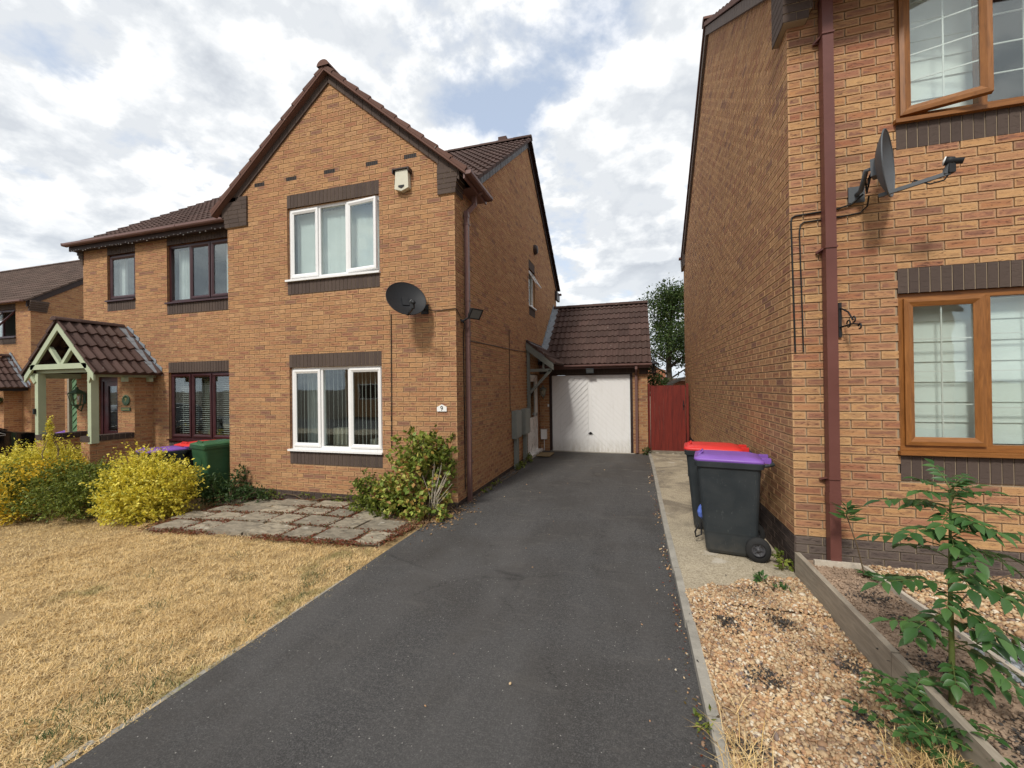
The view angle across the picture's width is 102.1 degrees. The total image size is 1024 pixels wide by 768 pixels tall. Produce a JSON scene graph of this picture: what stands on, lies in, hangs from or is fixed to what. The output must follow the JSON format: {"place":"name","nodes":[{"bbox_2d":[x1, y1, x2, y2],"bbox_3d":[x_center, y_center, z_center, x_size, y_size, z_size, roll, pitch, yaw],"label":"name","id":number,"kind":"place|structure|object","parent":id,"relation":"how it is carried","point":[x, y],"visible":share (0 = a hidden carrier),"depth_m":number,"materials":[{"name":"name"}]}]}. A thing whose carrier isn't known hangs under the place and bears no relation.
{"place":"outdoors","nodes":[
{"label":"outdoors","id":0,"kind":"place"},
{"bbox_2d":[0,388,27,390],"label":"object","id":1,"kind":"structure","parent":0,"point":[1,389],"depth_m":14.60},
{"bbox_2d":[0,495,430,767],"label":"lawn","id":2,"kind":"structure","parent":0,"point":[5,616],"depth_m":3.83,"materials":[{"name":"beige plant"}]},
{"bbox_2d":[0,454,96,526],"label":"shrub","id":3,"kind":"object","parent":2,"relation":"on","point":[13,486],"visible":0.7,"depth_m":6.76,"materials":[{"name":"yellow plant"}]},
{"bbox_2d":[0,433,102,518],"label":"shrub","id":4,"kind":"object","parent":2,"relation":"on","point":[27,455],"visible":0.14,"depth_m":7.65,"materials":[{"name":"yellow plant"}]},
{"bbox_2d":[39,415,59,473],"bbox_3d":[-8.376,1.124,7.538,0.569,1.101,0.274,-1,0,28],"label":"spiky shoot","id":5,"kind":"object","parent":4,"relation":"attached to","point":[50,440],"visible":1,"depth_m":7.61,"materials":[{"name":"yellow plant"}]},
{"bbox_2d":[3,456,135,522],"bbox_3d":[-7.065,1.688,6.681,2.177,1.038,1.180,-1,0,5],"label":"shrub","id":6,"kind":"object","parent":2,"relation":"on","point":[70,492],"visible":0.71,"depth_m":6.50,"materials":[{"name":"green plant"}]},
{"bbox_2d":[78,439,209,526],"bbox_3d":[-5.802,1.553,6.530,1.786,1.353,1.439,-1,0,16],"label":"shrub","id":7,"kind":"object","parent":2,"relation":"on","point":[146,491],"visible":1,"depth_m":6.34,"materials":[{"name":"yellow plant"}]},
{"bbox_2d":[135,446,191,503],"bbox_3d":[-6.288,1.642,7.502,0.562,1.039,0.720,-1,0,36],"label":"wheelie bin","id":8,"kind":"object","parent":2,"relation":"on","point":[180,451],"visible":0.25,"depth_m":7.43,"materials":[{"name":"purple plastic"}]},
{"bbox_2d":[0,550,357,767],"bbox_3d":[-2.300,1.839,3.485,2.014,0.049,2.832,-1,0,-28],"label":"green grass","id":9,"kind":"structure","parent":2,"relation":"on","point":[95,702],"depth_m":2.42,"materials":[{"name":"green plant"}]},
{"bbox_2d":[49,580,340,767],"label":"lawn edging","id":10,"kind":"object","parent":2,"relation":"on","point":[118,728],"visible":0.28,"depth_m":2.37,"materials":[{"name":"concrete"}]},
{"bbox_2d":[174,439,215,494],"bbox_3d":[-6.060,1.611,8.082,0.562,1.039,0.720,-1,0,24],"label":"wheelie bin","id":11,"kind":"object","parent":2,"relation":"on","point":[188,455],"visible":0.09,"depth_m":7.75,"materials":[{"name":"red plastic"}]},
{"bbox_2d":[189,439,230,498],"bbox_3d":[-5.403,1.531,7.618,0.562,1.039,0.720,-1,0,30],"label":"wheelie bin","id":12,"kind":"object","parent":2,"relation":"on","point":[214,454],"visible":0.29,"depth_m":7.38,"materials":[{"name":"green plastic"}]},
{"bbox_2d":[193,464,271,505],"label":"ground weeds","id":13,"kind":"object","parent":2,"relation":"on","point":[215,491],"visible":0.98,"depth_m":7.01,"materials":[{"name":"green plant"}]},
{"bbox_2d":[145,499,452,544],"bbox_3d":[-3.172,1.947,6.041,4.350,0.172,1.640,-1,0,16],"label":"paving bed","id":14,"kind":"object","parent":2,"relation":"on","point":[395,518],"visible":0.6,"depth_m":5.47,"materials":[{"name":"brown soil"}]},
{"bbox_2d":[152,519,200,531],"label":"paving slab","id":15,"kind":"structure","parent":14,"relation":"on","point":[179,523],"depth_m":5.87,"materials":[{"name":"grey stone"}]},
{"bbox_2d":[171,511,214,520],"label":"paving slab","id":16,"kind":"structure","parent":14,"relation":"on","point":[194,514],"depth_m":6.35,"materials":[{"name":"beige stone"}]},
{"bbox_2d":[183,521,224,533],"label":"paving slab","id":17,"kind":"structure","parent":14,"relation":"on","point":[212,524],"depth_m":5.70,"materials":[{"name":"grey stone"}]},
{"bbox_2d":[207,505,237,512],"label":"paving slab","id":18,"kind":"structure","parent":14,"relation":"on","point":[221,508],"depth_m":6.70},
{"bbox_2d":[202,511,243,521],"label":"paving slab","id":19,"kind":"structure","parent":14,"relation":"on","point":[225,515],"depth_m":6.16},
{"bbox_2d":[207,521,264,534],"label":"paving slab","id":20,"kind":"structure","parent":14,"relation":"on","point":[234,527],"depth_m":5.53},
{"bbox_2d":[229,505,268,512],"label":"paving slab","id":21,"kind":"structure","parent":14,"relation":"on","point":[244,508],"depth_m":6.56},
{"bbox_2d":[234,512,279,522],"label":"paving slab","id":22,"kind":"structure","parent":14,"relation":"on","point":[254,516],"depth_m":5.97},
{"bbox_2d":[243,498,282,506],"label":"paving slab","id":23,"kind":"structure","parent":14,"relation":"on","point":[267,503],"depth_m":6.91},
{"bbox_2d":[243,523,297,537],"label":"paving slab","id":24,"kind":"structure","parent":14,"relation":"on","point":[271,528],"depth_m":5.39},
{"bbox_2d":[130,498,429,548],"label":"red weeds","id":25,"kind":"object","parent":14,"relation":"on","point":[268,536],"visible":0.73,"depth_m":5.55,"materials":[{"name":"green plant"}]},
{"bbox_2d":[260,505,300,514],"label":"paving slab","id":26,"kind":"structure","parent":14,"relation":"on","point":[277,508],"depth_m":6.37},
{"bbox_2d":[267,513,308,524],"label":"paving slab","id":27,"kind":"structure","parent":14,"relation":"on","point":[284,518],"depth_m":5.84,"materials":[{"name":"beige stone"}]},
{"bbox_2d":[273,499,319,507],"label":"paving slab","id":28,"kind":"structure","parent":14,"relation":"on","point":[291,502],"depth_m":6.74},
{"bbox_2d":[281,525,325,541],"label":"paving slab","id":29,"kind":"structure","parent":14,"relation":"on","point":[304,531],"depth_m":5.22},
{"bbox_2d":[295,507,334,515],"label":"paving slab","id":30,"kind":"structure","parent":14,"relation":"on","point":[320,511],"depth_m":6.21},
{"bbox_2d":[293,515,342,527],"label":"paving slab","id":31,"kind":"structure","parent":14,"relation":"on","point":[312,519],"depth_m":5.70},
{"bbox_2d":[312,500,351,508],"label":"paving slab","id":32,"kind":"structure","parent":14,"relation":"on","point":[326,503],"depth_m":6.54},
{"bbox_2d":[312,527,367,543],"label":"paving slab","id":33,"kind":"structure","parent":14,"relation":"on","point":[334,532],"depth_m":5.11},
{"bbox_2d":[326,509,358,518],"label":"paving slab","id":34,"kind":"structure","parent":14,"relation":"on","point":[340,512],"depth_m":6.05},
{"bbox_2d":[329,518,370,528],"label":"paving slab","id":35,"kind":"structure","parent":14,"relation":"on","point":[352,523],"depth_m":5.53,"materials":[{"name":"grey stone"}]},
{"bbox_2d":[352,510,392,519],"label":"paving slab","id":36,"kind":"structure","parent":14,"relation":"on","point":[364,514],"depth_m":5.85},
{"bbox_2d":[356,531,395,546],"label":"paving slab","id":37,"kind":"structure","parent":14,"relation":"on","point":[378,536],"depth_m":4.93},
{"bbox_2d":[347,468,418,518],"bbox_3d":[-1.958,1.649,6.125,1.243,0.763,0.860,-1,0,16],"label":"bramble","id":38,"kind":"object","parent":14,"relation":"on","point":[362,499],"visible":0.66,"depth_m":6.14,"materials":[{"name":"green plant"}]},
{"bbox_2d":[358,519,407,530],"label":"paving slab","id":39,"kind":"structure","parent":14,"relation":"on","point":[379,524],"depth_m":5.38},
{"bbox_2d":[261,488,355,502],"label":"wall weeds","id":40,"kind":"object","parent":2,"relation":"on","point":[336,497],"depth_m":6.83,"materials":[{"name":"green plant"}]},
{"bbox_2d":[367,425,458,526],"bbox_3d":[-1.425,1.327,5.952,1.373,1.492,1.004,-1,0,16],"label":"corner bush","id":41,"kind":"object","parent":2,"relation":"on","point":[437,454],"visible":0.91,"depth_m":5.82,"materials":[{"name":"green plant"}]},
{"bbox_2d":[0,0,729,377],"label":"sky","id":42,"kind":"structure","parent":0,"point":[114,114],"materials":[{"name":"white"}]},
{"bbox_2d":[65,451,715,767],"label":"driveway","id":43,"kind":"structure","parent":0,"point":[361,668],"depth_m":2.71,"materials":[{"name":"grey asphalt"}]},
{"bbox_2d":[352,499,480,551],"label":"leaf litter","id":44,"kind":"object","parent":43,"relation":"on","point":[433,519],"visible":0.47,"depth_m":5.57,"materials":[{"name":"brown plant"}]},
{"bbox_2d":[423,461,451,515],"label":"dead stems","id":45,"kind":"object","parent":44,"relation":"on","point":[435,496],"visible":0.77,"depth_m":5.67,"materials":[{"name":"beige plant"}]},
{"bbox_2d":[480,452,532,492],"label":"side weeds","id":46,"kind":"object","parent":43,"relation":"on","point":[528,457],"visible":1,"depth_m":9.01,"materials":[{"name":"green plant"}]},
{"bbox_2d":[424,463,711,766],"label":"loose stones","id":47,"kind":"object","parent":43,"relation":"on","point":[702,742],"visible":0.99,"depth_m":3.08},
{"bbox_2d":[652,476,707,767],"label":"kerb litter","id":48,"kind":"object","parent":43,"relation":"on","point":[704,738],"visible":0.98,"depth_m":2.73,"materials":[{"name":"brown plant"}]},
{"bbox_2d":[648,451,732,767],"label":"kerb","id":49,"kind":"structure","parent":43,"relation":"on","point":[704,682],"depth_m":2.68,"materials":[{"name":"concrete"}]},
{"bbox_2d":[693,704,719,734],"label":"kerb weed","id":50,"kind":"object","parent":49,"relation":"on","point":[699,715],"visible":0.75,"depth_m":2.16,"materials":[{"name":"green plant"}]},
{"bbox_2d":[647,367,685,387],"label":"brick house","id":51,"kind":"structure","parent":0,"point":[681,382],"depth_m":23.50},
{"bbox_2d":[651,453,811,610],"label":"concrete path","id":52,"kind":"structure","parent":0,"point":[700,563],"depth_m":4.36,"materials":[{"name":"beige concrete"}]},
{"bbox_2d":[647,383,688,450],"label":"garden gate","id":53,"kind":"structure","parent":52,"relation":"on","point":[675,415],"depth_m":10.79,"materials":[{"name":"red wood"}]},
{"bbox_2d":[651,450,684,454],"bbox_3d":[4.072,1.772,10.596,0.980,0.075,0.330,-1,0,16],"label":"gate step","id":54,"kind":"object","parent":52,"relation":"on","point":[665,452],"visible":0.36,"depth_m":10.53,"materials":[{"name":"beige concrete"}]},
{"bbox_2d":[684,440,751,528],"bbox_3d":[2.499,1.227,5.057,0.720,1.039,0.562,-1,0,23],"label":"wheelie bin","id":55,"kind":"object","parent":52,"relation":"on","point":[691,447],"visible":0.29,"depth_m":4.94,"materials":[{"name":"red plastic"}]},
{"bbox_2d":[694,448,774,562],"bbox_3d":[2.316,1.223,4.349,0.720,1.039,0.562,-1,0,25],"label":"wheelie bin","id":56,"kind":"object","parent":52,"relation":"on","point":[729,485],"visible":1,"depth_m":4.15,"materials":[{"name":"grey plastic"}]},
{"bbox_2d":[771,547,793,571],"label":"weed","id":57,"kind":"object","parent":52,"relation":"on","point":[782,563],"visible":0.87,"depth_m":3.88,"materials":[{"name":"green plant"}]},
{"bbox_2d":[685,575,951,767],"bbox_3d":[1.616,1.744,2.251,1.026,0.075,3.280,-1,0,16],"label":"gravel","id":58,"kind":"structure","parent":0,"point":[823,746],"depth_m":2.44,"materials":[{"name":"beige gravel"}]},
{"bbox_2d":[752,568,790,590],"bbox_3d":[2.219,1.704,3.535,0.300,0.210,0.260,-1,0,33],"label":"gravel weed","id":59,"kind":"object","parent":58,"relation":"on","point":[758,575],"visible":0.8,"depth_m":3.57,"materials":[{"name":"green plant"}]},
{"bbox_2d":[689,574,931,767],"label":"dead leaf patches","id":60,"kind":"object","parent":58,"relation":"on","point":[779,685],"visible":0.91,"depth_m":2.39,"materials":[{"name":"brown plant"}]},
{"bbox_2d":[685,672,1015,767],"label":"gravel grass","id":61,"kind":"structure","parent":58,"relation":"on","point":[932,760],"depth_m":1.90,"materials":[{"name":"plant"}]},
{"bbox_2d":[808,560,1023,767],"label":"garden bed soil","id":62,"kind":"structure","parent":0,"point":[997,697],"depth_m":2.42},
{"bbox_2d":[813,559,861,569],"bbox_3d":[2.833,1.587,3.596,0.356,0.085,0.030,-1,0,16],"label":"edging board","id":63,"kind":"object","parent":62,"relation":"on","point":[830,563],"visible":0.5,"depth_m":3.58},
{"bbox_2d":[829,500,878,576],"bbox_3d":[2.793,1.279,3.379,0.328,0.620,0.292,-1,0,38],"label":"tall weed","id":64,"kind":"object","parent":62,"relation":"on","point":[851,510],"visible":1,"depth_m":3.40,"materials":[{"name":"green plant"}]},
{"bbox_2d":[795,552,1012,767],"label":"edging board","id":65,"kind":"object","parent":62,"relation":"on","point":[866,638],"visible":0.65,"depth_m":2.45,"materials":[{"name":"wood"}]},
{"bbox_2d":[840,668,1017,767],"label":"leafy weed","id":66,"kind":"object","parent":62,"relation":"on","point":[919,710],"visible":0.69,"depth_m":2.00,"materials":[{"name":"green plant"}]},
{"bbox_2d":[854,458,1023,707],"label":"sapling","id":67,"kind":"object","parent":62,"relation":"on","point":[1005,647],"visible":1,"depth_m":1.97,"materials":[{"name":"green plant"}]},
{"bbox_2d":[863,566,1023,676],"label":"edging board","id":68,"kind":"object","parent":62,"relation":"on","point":[907,598],"visible":0.43,"depth_m":2.59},
{"bbox_2d":[868,565,1023,660],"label":"garden gravel","id":69,"kind":"structure","parent":62,"relation":"on","point":[1016,627],"depth_m":3.04,"materials":[{"name":"beige gravel"}]},
{"bbox_2d":[958,632,1023,686],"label":"slate chippings","id":70,"kind":"object","parent":69,"relation":"on","point":[1019,666],"visible":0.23,"depth_m":2.31,"materials":[{"name":"grey stone"}]},
{"bbox_2d":[929,572,1023,647],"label":"bramble shoot","id":71,"kind":"object","parent":62,"relation":"on","point":[963,598],"visible":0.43,"depth_m":2.36,"materials":[{"name":"plant"}]},
{"label":"ground","id":72,"kind":"structure","parent":0,"visible":0},
{"bbox_2d":[0,260,83,432],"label":"brick house","id":73,"kind":"structure","parent":72,"relation":"on","point":[33,299],"depth_m":15.55,"materials":[{"name":"brown brick"}]},
{"bbox_2d":[0,309,15,338],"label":"window","id":74,"kind":"structure","parent":73,"relation":"in","point":[7,317],"depth_m":15.80,"materials":[{"name":"brown glass"}]},
{"bbox_2d":[0,352,30,431],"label":"porch","id":75,"kind":"object","parent":73,"relation":"attached to","point":[13,385],"visible":0.76,"depth_m":14.79,"materials":[{"name":"brown tile"}]},
{"bbox_2d":[60,196,229,456],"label":"brick house","id":76,"kind":"structure","parent":72,"relation":"on","point":[164,297],"depth_m":8.86,"materials":[{"name":"brown brick"}]},
{"bbox_2d":[67,379,76,431],"bbox_3d":[-9.650,0.879,9.142,0.300,2.165,0.110,-1,0,16],"label":"green door","id":77,"kind":"structure","parent":76,"relation":"in","point":[71,383],"depth_m":9.13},
{"bbox_2d":[67,387,86,411],"bbox_3d":[-9.297,0.328,8.846,0.288,0.537,0.312,-1,0,16],"label":"wall lantern","id":78,"kind":"object","parent":76,"relation":"attached to","point":[76,390],"depth_m":8.82,"materials":[{"name":"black metal"}]},
{"bbox_2d":[20,316,162,492],"bbox_3d":[-8.635,0.568,8.535,2.261,3.756,1.222,-1,0,16],"label":"porch","id":79,"kind":"object","parent":76,"relation":"attached to","point":[72,348],"visible":0.63,"depth_m":8.25,"materials":[{"name":"brown tile"}]},
{"bbox_2d":[100,377,117,433],"bbox_3d":[-8.513,0.896,8.933,0.600,2.100,0.270,-1,0,16],"label":"front door","id":80,"kind":"structure","parent":76,"relation":"in","point":[105,382],"depth_m":8.87,"materials":[{"name":"brown wood"}]},
{"bbox_2d":[104,253,135,301],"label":"window","id":81,"kind":"structure","parent":76,"relation":"in","point":[122,267],"depth_m":9.44,"materials":[{"name":"clear glass"}]},
{"bbox_2d":[164,238,228,303],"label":"window","id":82,"kind":"structure","parent":76,"relation":"in","point":[198,271],"depth_m":8.93,"materials":[{"name":"clear glass"}]},
{"bbox_2d":[166,371,229,440],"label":"window","id":83,"kind":"structure","parent":76,"relation":"in","point":[199,400],"depth_m":8.80,"materials":[{"name":"clear glass"}]},
{"bbox_2d":[210,59,561,506],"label":"brick house","id":84,"kind":"structure","parent":72,"relation":"on","point":[333,234],"depth_m":6.99,"materials":[{"name":"brown brick"}]},
{"bbox_2d":[285,195,379,282],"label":"window","id":85,"kind":"structure","parent":84,"relation":"in","point":[337,239],"depth_m":6.97,"materials":[{"name":"white plastic"}]},
{"bbox_2d":[287,365,382,454],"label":"window","id":86,"kind":"structure","parent":84,"relation":"in","point":[337,409],"depth_m":7.35,"materials":[{"name":"white plastic"}]},
{"bbox_2d":[390,314,391,447],"bbox_3d":[-1.895,-0.044,6.500,0.027,2.110,0.014,-1,0,16],"label":"cable","id":87,"kind":"object","parent":84,"relation":"attached to","point":[391,383],"visible":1,"depth_m":6.49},
{"bbox_2d":[392,166,411,192],"bbox_3d":[-1.701,-3.145,6.394,0.290,0.345,0.105,-1,0,16],"label":"alarm box","id":88,"kind":"object","parent":84,"relation":"attached to","point":[402,179],"visible":1,"depth_m":6.37,"materials":[{"name":"white plastic"}]},
{"bbox_2d":[386,282,428,315],"bbox_3d":[-1.499,-1.251,6.040,0.542,0.528,0.660,-1,0,16],"label":"satellite dish","id":89,"kind":"object","parent":84,"relation":"attached to","point":[405,298],"visible":1,"depth_m":6.08,"materials":[{"name":"black metal"}]},
{"bbox_2d":[463,323,465,488],"bbox_3d":[-0.733,0.344,6.419,0.020,2.582,0.070,-1,0,-21],"label":"cable","id":90,"kind":"object","parent":84,"relation":"attached to","point":[464,404],"visible":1,"depth_m":6.44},
{"bbox_2d":[460,308,483,322],"bbox_3d":[-0.627,-1.045,6.370,0.293,0.218,0.253,-1,0,41],"label":"floodlight","id":91,"kind":"object","parent":84,"relation":"attached to","point":[475,313],"visible":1,"depth_m":6.31,"materials":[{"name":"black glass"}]},
{"bbox_2d":[512,410,521,468],"bbox_3d":[0.114,1.260,9.134,0.105,1.350,0.450,-1,0,16],"label":"meter box","id":92,"kind":"object","parent":84,"relation":"attached to","point":[516,424],"visible":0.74,"depth_m":9.04,"materials":[{"name":"grey plastic"}]},
{"bbox_2d":[516,411,521,437],"bbox_3d":[0.152,0.885,9.123,0.014,0.560,0.410,-1,0,16],"label":"door","id":93,"kind":"structure","parent":92,"relation":"in","point":[518,414],"depth_m":9.08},
{"bbox_2d":[521,408,529,462],"bbox_3d":[0.334,1.260,9.883,0.105,1.350,0.490,-1,0,16],"label":"meter box","id":94,"kind":"object","parent":84,"relation":"attached to","point":[525,412],"visible":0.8,"depth_m":9.79,"materials":[{"name":"grey plastic"}]},
{"bbox_2d":[525,409,529,433],"bbox_3d":[0.373,0.885,9.871,0.014,0.560,0.450,-1,0,16],"label":"door","id":95,"kind":"structure","parent":94,"relation":"in","point":[527,412],"depth_m":9.83,"materials":[{"name":"grey plastic"}]},
{"bbox_2d":[529,274,536,310],"bbox_3d":[0.141,-2.393,11.030,0.895,1.410,1.160,-1,0,16],"label":"window","id":96,"kind":"structure","parent":84,"relation":"in","point":[530,278],"depth_m":11.21,"materials":[{"name":"white plastic"}]},
{"bbox_2d":[528,375,542,458],"bbox_3d":[0.573,0.786,10.923,0.200,2.140,1.320,-1,0,16],"label":"side door","id":97,"kind":"structure","parent":84,"relation":"in","point":[533,448],"depth_m":11.17,"materials":[{"name":"white plastic"}]},
{"bbox_2d":[526,340,563,417],"bbox_3d":[0.919,-0.134,10.837,0.776,1.930,1.551,-1,0,16],"label":"door canopy","id":98,"kind":"object","parent":84,"relation":"attached to","point":[530,346],"visible":0.99,"depth_m":10.18,"materials":[{"name":"wood"}]},
{"bbox_2d":[538,300,651,453],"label":"garage","id":99,"kind":"structure","parent":72,"relation":"on","point":[603,408],"depth_m":11.37,"materials":[{"name":"brown tile"}]},
{"bbox_2d":[552,374,630,452],"bbox_3d":[2.128,0.805,11.254,2.095,2.095,0.075,-1,0,16],"label":"garage door","id":100,"kind":"structure","parent":99,"relation":"in","point":[591,413],"depth_m":11.26,"materials":[{"name":"white plastic"}]},
{"bbox_2d":[649,356,658,374],"bbox_3d":[3.654,-0.468,10.662,0.264,0.499,0.286,-1,0,16],"label":"wall lantern","id":101,"kind":"object","parent":99,"relation":"attached to","point":[652,368],"depth_m":10.64,"materials":[{"name":"black plastic"}]},
{"bbox_2d":[647,372,669,435],"bbox_3d":[4.702,0.770,13.438,0.849,2.310,0.873,-1,0,16],"label":"shrub","id":102,"kind":"object","parent":72,"relation":"on","point":[654,384],"visible":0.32,"depth_m":13.36,"materials":[{"name":"green plant"}]},
{"bbox_2d":[637,278,684,387],"bbox_3d":[5.765,-0.938,14.855,3.532,6.050,3.783,-1,0,-36],"label":"tree","id":103,"kind":"object","parent":72,"relation":"on","point":[670,298],"visible":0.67,"depth_m":14.58,"materials":[{"name":"green plant"}]},
{"bbox_2d":[666,377,685,440],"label":"garden shed","id":104,"kind":"structure","parent":72,"relation":"on","point":[675,381],"depth_m":13.02,"materials":[{"name":"brown wood"}]},
{"bbox_2d":[679,0,1023,578],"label":"brick house","id":105,"kind":"structure","parent":72,"relation":"on","point":[800,105],"depth_m":3.64,"materials":[{"name":"brick"}]},
{"bbox_2d":[790,194,863,351],"bbox_3d":[2.813,-0.969,3.703,0.545,1.355,0.051,-1,0,22],"label":"cable","id":106,"kind":"object","parent":105,"relation":"attached to","point":[859,197],"visible":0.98,"depth_m":3.78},
{"bbox_2d":[799,196,869,351],"bbox_3d":[2.869,-0.959,3.693,0.525,1.333,0.062,-1,0,22],"label":"cable","id":107,"kind":"object","parent":105,"relation":"attached to","point":[801,268],"visible":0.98,"depth_m":3.76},
{"bbox_2d":[838,302,861,337],"bbox_3d":[2.901,-0.568,3.536,0.042,0.310,0.302,-1,0,9],"label":"basket bracket","id":108,"kind":"object","parent":105,"relation":"attached to","point":[840,309],"visible":1,"depth_m":3.67,"materials":[{"name":"black metal"}]},
{"bbox_2d":[848,128,964,203],"bbox_3d":[3.155,-1.782,3.349,0.530,0.541,0.503,-1,0,16],"label":"satellite dish","id":109,"kind":"object","parent":105,"relation":"attached to","point":[881,169],"visible":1,"depth_m":3.36,"materials":[{"name":"grey metal"}]},
{"bbox_2d":[892,0,1023,125],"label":"window","id":110,"kind":"structure","parent":105,"relation":"in","point":[953,57],"depth_m":3.58,"materials":[{"name":"brown wood"}]},
{"bbox_2d":[898,287,1023,458],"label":"window","id":111,"kind":"structure","parent":105,"relation":"in","point":[961,353],"depth_m":3.52,"materials":[{"name":"brown wood"}]},
{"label":"neighbour driveway","id":112,"kind":"structure","parent":0,"visible":0},
{"bbox_2d":[0,428,47,459],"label":"parked car","id":113,"kind":"object","parent":112,"relation":"on","point":[7,437],"visible":0.11,"depth_m":8.96,"materials":[{"name":"black"}]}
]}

